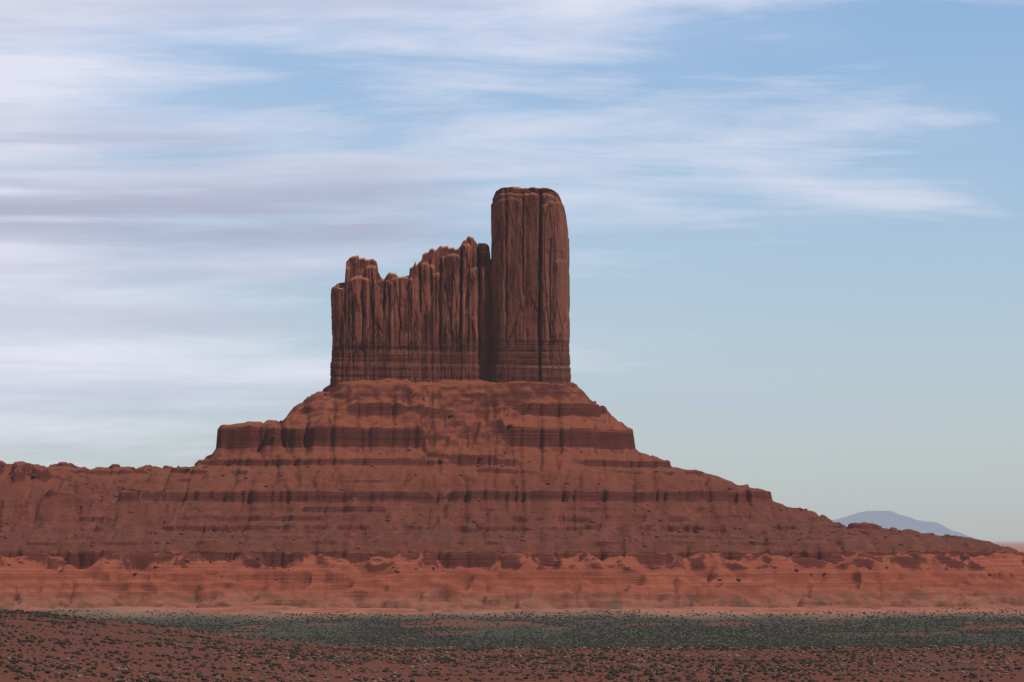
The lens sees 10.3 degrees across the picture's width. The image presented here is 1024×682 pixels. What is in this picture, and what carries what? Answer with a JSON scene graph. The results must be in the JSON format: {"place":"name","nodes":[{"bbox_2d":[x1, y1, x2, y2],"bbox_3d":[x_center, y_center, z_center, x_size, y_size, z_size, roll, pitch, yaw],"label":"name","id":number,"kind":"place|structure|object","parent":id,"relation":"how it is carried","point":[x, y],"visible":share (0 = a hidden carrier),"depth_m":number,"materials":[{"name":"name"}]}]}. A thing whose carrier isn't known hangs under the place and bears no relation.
{"place":"outdoors","nodes":[
{"label":"outdoors","id":0,"kind":"place"},
{"bbox_2d":[330,187,570,387],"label":"butte cliffs","id":1,"kind":"structure","parent":0,"point":[469,309],"depth_m":3990.52,"materials":[{"name":"stone"}]},
{"bbox_2d":[0,541,1023,681],"bbox_3d":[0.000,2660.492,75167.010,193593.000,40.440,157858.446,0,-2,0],"label":"desert ground","id":2,"kind":"structure","parent":0,"point":[1018,546],"depth_m":1351.29,"materials":[{"name":"soil"}]},
{"bbox_2d":[0,609,1022,681],"bbox_3d":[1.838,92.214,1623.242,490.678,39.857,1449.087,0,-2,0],"label":"rocks","id":3,"kind":"object","parent":2,"relation":"on","point":[296,669],"visible":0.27,"depth_m":1210.57,"materials":[{"name":"brown stone"}]},
{"bbox_2d":[0,378,1023,613],"bbox_3d":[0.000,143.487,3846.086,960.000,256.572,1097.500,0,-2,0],"label":"rocky slope","id":4,"kind":"structure","parent":2,"relation":"on","point":[550,431],"depth_m":3794.41,"materials":[{"name":"red stone"}]},
{"bbox_2d":[0,381,1023,582],"bbox_3d":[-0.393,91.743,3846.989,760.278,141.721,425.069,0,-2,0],"label":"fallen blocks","id":5,"kind":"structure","parent":4,"relation":"on","point":[473,521],"depth_m":3800.04,"materials":[{"name":"brown stone"}]},
{"bbox_2d":[0,609,1023,681],"bbox_3d":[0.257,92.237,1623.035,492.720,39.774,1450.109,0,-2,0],"label":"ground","id":6,"kind":"structure","parent":2,"relation":"on","point":[294,654],"depth_m":1215.26,"materials":[{"name":"brown soil"}]},
{"bbox_2d":[5,609,1023,681],"bbox_3d":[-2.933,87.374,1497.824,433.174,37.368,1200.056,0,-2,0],"label":"desert shrubs","id":7,"kind":"object","parent":2,"relation":"on","point":[508,663],"visible":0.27,"depth_m":1227.82,"materials":[{"name":"green plant"}]},
{"bbox_2d":[39,608,1023,647],"bbox_3d":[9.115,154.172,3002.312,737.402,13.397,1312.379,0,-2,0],"label":"shrubs","id":8,"kind":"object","parent":2,"relation":"on","point":[374,640],"visible":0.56,"depth_m":3173.82,"materials":[{"name":"green plant"}]},
{"bbox_2d":[0,0,1023,540],"label":"sky","id":9,"kind":"structure","parent":0,"point":[796,227],"materials":[{"name":"blue"}]},
{"bbox_2d":[832,511,974,538],"bbox_3d":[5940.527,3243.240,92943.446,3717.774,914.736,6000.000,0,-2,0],"label":"mountain","id":10,"kind":"structure","parent":0,"point":[887,519],"depth_m":91691.15,"materials":[{"name":"blue stone"}]}
]}

